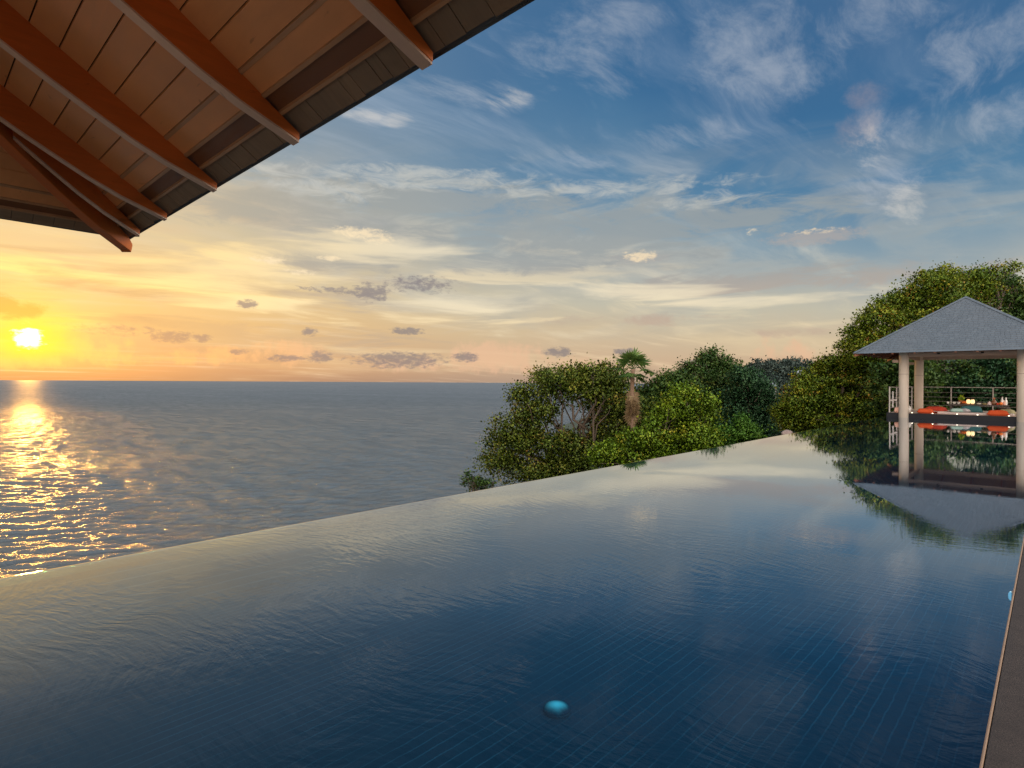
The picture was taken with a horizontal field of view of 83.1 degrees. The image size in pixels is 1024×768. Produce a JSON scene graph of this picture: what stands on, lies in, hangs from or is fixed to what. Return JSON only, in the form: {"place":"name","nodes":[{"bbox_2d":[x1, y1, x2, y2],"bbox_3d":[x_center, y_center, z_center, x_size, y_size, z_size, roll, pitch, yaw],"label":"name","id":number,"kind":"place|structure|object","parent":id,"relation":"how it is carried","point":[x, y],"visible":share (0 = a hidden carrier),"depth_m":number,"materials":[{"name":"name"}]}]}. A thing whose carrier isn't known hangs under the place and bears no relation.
{"place":"outdoors","nodes":[
{"label":"outdoors","id":0,"kind":"place"},
{"bbox_2d":[0,380,642,580],"bbox_3d":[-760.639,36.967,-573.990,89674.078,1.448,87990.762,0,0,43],"label":"sea","id":1,"kind":"structure","parent":0,"point":[90,471],"depth_m":302.25,"materials":[{"name":"liquid"}]},
{"bbox_2d":[0,510,1019,767],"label":"pool floor","id":2,"kind":"structure","parent":0,"point":[658,646],"depth_m":4.12,"materials":[{"name":"tile"}]},
{"bbox_2d":[0,0,533,251],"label":"pavilion","id":3,"kind":"structure","parent":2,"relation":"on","point":[123,123],"depth_m":3.25,"materials":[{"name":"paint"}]},
{"bbox_2d":[0,507,545,652],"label":"pool infinity lip","id":4,"kind":"object","parent":2,"relation":"on","point":[42,607],"visible":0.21,"depth_m":5.12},
{"bbox_2d":[543,700,570,718],"bbox_3d":[0.274,1.968,3.517,0.170,0.042,0.170,0,0,43],"label":"underwater lamp","id":5,"kind":"object","parent":2,"relation":"on","point":[556,709],"visible":1,"depth_m":3.48,"materials":[{"name":"blue"}]},
{"bbox_2d":[853,296,1023,421],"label":"pavilion","id":6,"kind":"structure","parent":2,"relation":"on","point":[965,327],"depth_m":25.11,"materials":[{"name":"paint"}]},
{"bbox_2d":[917,408,933,413],"bbox_3d":[18.613,1.204,26.021,0.632,0.242,0.538,0,0,36],"label":"cushion","id":7,"kind":"object","parent":6,"relation":"on","point":[926,410],"visible":0.99,"depth_m":25.86,"materials":[{"name":"orange fabric"}]},
{"bbox_2d":[926,406,948,412],"bbox_3d":[19.329,1.167,26.351,0.619,0.322,0.809,0,0,-35],"label":"cushion","id":8,"kind":"object","parent":6,"relation":"on","point":[935,409],"visible":0.54,"depth_m":26.12,"materials":[{"name":"red fabric"}]},
{"bbox_2d":[889,387,1016,412],"bbox_3d":[21.228,0.744,27.082,5.060,1.190,5.820,0,0,43],"label":"deck railing","id":9,"kind":"object","parent":6,"relation":"on","point":[911,396],"visible":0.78,"depth_m":28.81,"materials":[{"name":"metal"}]},
{"bbox_2d":[961,406,982,412],"bbox_3d":[20.587,1.150,25.927,0.858,0.372,0.619,0,0,37],"label":"cushion","id":10,"kind":"object","parent":6,"relation":"on","point":[977,409],"visible":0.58,"depth_m":25.66,"materials":[{"name":"teal fabric"}]},
{"bbox_2d":[937,412,1013,415],"bbox_3d":[20.151,1.293,25.164,2.580,0.085,0.772,0,0,43],"label":"deck mattress","id":11,"kind":"object","parent":6,"relation":"on","point":[968,413],"visible":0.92,"depth_m":25.23,"materials":[{"name":"fabric"}]},
{"bbox_2d":[949,408,963,411],"bbox_3d":[19.627,1.154,25.524,0.474,0.182,0.438,0,0,32],"label":"cushion","id":12,"kind":"object","parent":11,"relation":"on","point":[956,410],"visible":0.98,"depth_m":25.39,"materials":[{"name":"green fabric"}]},
{"bbox_2d":[948,404,1008,411],"bbox_3d":[21.400,1.140,26.536,2.148,0.397,0.760,0,0,43],"label":"table","id":13,"kind":"object","parent":6,"relation":"on","point":[951,406],"visible":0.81,"depth_m":26.48,"materials":[{"name":"brown wood"}]},
{"bbox_2d":[958,395,964,403],"bbox_3d":[20.934,0.710,26.956,0.287,0.452,0.293,0,0,18],"label":"potted plant","id":14,"kind":"object","parent":13,"relation":"on","point":[960,398],"visible":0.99,"depth_m":26.90,"materials":[{"name":"green plant"}]},
{"bbox_2d":[987,410,1009,415],"bbox_3d":[20.440,1.214,24.312,0.750,0.252,0.439,0,0,40],"label":"cushion","id":15,"kind":"object","parent":6,"relation":"on","point":[998,413],"visible":1,"depth_m":24.18,"materials":[{"name":"orange fabric"}]},
{"bbox_2d":[1001,409,1015,414],"bbox_3d":[21.300,1.207,24.875,0.518,0.272,0.533,0,0,-35],"label":"cushion","id":16,"kind":"object","parent":6,"relation":"on","point":[1009,411],"visible":0.42,"depth_m":24.67,"materials":[{"name":"beige fabric"}]},
{"bbox_2d":[0,417,1023,579],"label":"water","id":17,"kind":"structure","parent":0,"point":[949,481],"depth_m":8.11,"materials":[{"name":"liquid"}]},
{"bbox_2d":[0,0,1023,383],"label":"sky","id":18,"kind":"structure","parent":0,"point":[595,180],"materials":[{"name":"blue"}]},
{"bbox_2d":[562,359,973,466],"bbox_3d":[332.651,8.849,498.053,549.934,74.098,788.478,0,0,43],"label":"hills","id":19,"kind":"structure","parent":0,"point":[566,427],"depth_m":367.48,"materials":[{"name":"green plant"}]},
{"bbox_2d":[585,355,1013,444],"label":"hillside wood","id":20,"kind":"object","parent":19,"relation":"on","point":[770,365],"visible":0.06,"depth_m":368.73,"materials":[{"name":"green plant"}]},
{"bbox_2d":[984,548,1023,767],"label":"walkway","id":21,"kind":"structure","parent":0,"point":[1005,748],"depth_m":2.62,"materials":[{"name":"stone"}]},
{"bbox_2d":[979,538,1023,767],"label":"walkway edge","id":22,"kind":"object","parent":21,"relation":"attached to","point":[985,745],"depth_m":2.85,"materials":[{"name":"beige stone"}]},
{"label":"terrain","id":23,"kind":"structure","parent":0,"visible":0},
{"bbox_2d":[459,469,499,492],"bbox_3d":[-2.063,8.350,34.359,1.954,6.701,2.155,0,0,43],"label":"young tree","id":24,"kind":"object","parent":23,"relation":"on","point":[482,484],"visible":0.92,"depth_m":34.20,"materials":[{"name":"green plant"}]},
{"bbox_2d":[466,353,661,485],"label":"broad tree","id":25,"kind":"object","parent":23,"relation":"on","point":[598,387],"visible":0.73,"depth_m":41.03,"materials":[{"name":"green plant"}]},
{"bbox_2d":[611,347,659,430],"bbox_3d":[8.014,3.780,38.103,2.953,12.633,3.275,0,0,-26],"label":"fan palm","id":26,"kind":"object","parent":23,"relation":"on","point":[632,411],"visible":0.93,"depth_m":37.87,"materials":[{"name":"green plant"}]},
{"bbox_2d":[578,378,729,468],"bbox_3d":[8.903,3.964,35.820,9.731,8.718,5.196,0,0,2],"label":"bushy tree","id":27,"kind":"object","parent":23,"relation":"on","point":[686,411],"visible":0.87,"depth_m":35.16,"materials":[{"name":"green plant"}]},
{"bbox_2d":[636,365,705,417],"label":"dark tree","id":28,"kind":"object","parent":23,"relation":"on","point":[655,387],"visible":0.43,"depth_m":47.31,"materials":[{"name":"green plant"}]},
{"bbox_2d":[672,343,749,425],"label":"tall tree","id":29,"kind":"object","parent":23,"relation":"on","point":[710,368],"visible":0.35,"depth_m":61.04,"materials":[{"name":"green plant"}]},
{"bbox_2d":[686,408,772,450],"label":"leafy shrub","id":30,"kind":"object","parent":23,"relation":"on","point":[742,430],"visible":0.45,"depth_m":41.30,"materials":[{"name":"green plant"}]},
{"bbox_2d":[708,363,783,437],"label":"round tree","id":31,"kind":"object","parent":23,"relation":"on","point":[751,396],"visible":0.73,"depth_m":55.05,"materials":[{"name":"green plant"}]},
{"bbox_2d":[781,430,792,434],"bbox_3d":[14.327,2.624,30.023,0.612,0.509,0.641,0,0,43],"label":"boulder","id":32,"kind":"object","parent":23,"relation":"on","point":[786,432],"visible":0.35,"depth_m":29.88,"materials":[{"name":"stone"}]},
{"bbox_2d":[762,349,892,432],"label":"hillside tree","id":33,"kind":"object","parent":23,"relation":"on","point":[830,394],"visible":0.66,"depth_m":45.05,"materials":[{"name":"green plant"}]},
{"bbox_2d":[857,359,952,415],"bbox_3d":[22.686,0.275,33.587,4.524,4.452,4.328,0,0,43],"label":"tall shrub","id":34,"kind":"object","parent":23,"relation":"on","point":[890,372],"visible":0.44,"depth_m":33.08,"materials":[{"name":"green plant"}]},
{"bbox_2d":[826,257,1023,373],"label":"spreading tree","id":35,"kind":"object","parent":23,"relation":"on","point":[933,291],"visible":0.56,"depth_m":41.38,"materials":[{"name":"green plant"}]},
{"bbox_2d":[924,359,993,410],"bbox_3d":[26.854,0.294,35.915,4.834,4.704,5.462,0,0,43],"label":"tall shrub","id":36,"kind":"object","parent":23,"relation":"on","point":[962,366],"visible":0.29,"depth_m":35.20,"materials":[{"name":"green plant"}]},
{"bbox_2d":[939,358,1016,411],"bbox_3d":[28.554,0.199,34.910,4.844,5.070,4.899,0,0,43],"label":"tall shrub","id":37,"kind":"object","parent":23,"relation":"on","point":[984,395],"visible":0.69,"depth_m":34.12,"materials":[{"name":"green plant"}]},
{"bbox_2d":[979,358,1016,409],"bbox_3d":[30.640,0.347,34.211,4.416,4.969,5.075,0,0,-24],"label":"tall shrub","id":38,"kind":"object","parent":23,"relation":"on","point":[1015,380],"visible":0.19,"depth_m":34.16,"materials":[{"name":"green plant"}]},
{"bbox_2d":[992,273,1023,362],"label":"slender tree","id":39,"kind":"object","parent":23,"relation":"on","point":[1014,302],"visible":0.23,"depth_m":36.04,"materials":[{"name":"green plant"}]},
{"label":"pool side wall","id":40,"kind":"structure","parent":0,"visible":0},
{"bbox_2d":[1008,590,1012,600],"bbox_3d":[3.623,1.538,4.194,0.037,0.084,0.084,0,0,43],"label":"underwater lamp","id":41,"kind":"object","parent":40,"relation":"attached to","point":[1010,593],"visible":0.7,"depth_m":4.18,"materials":[{"name":"metal"}]}
]}

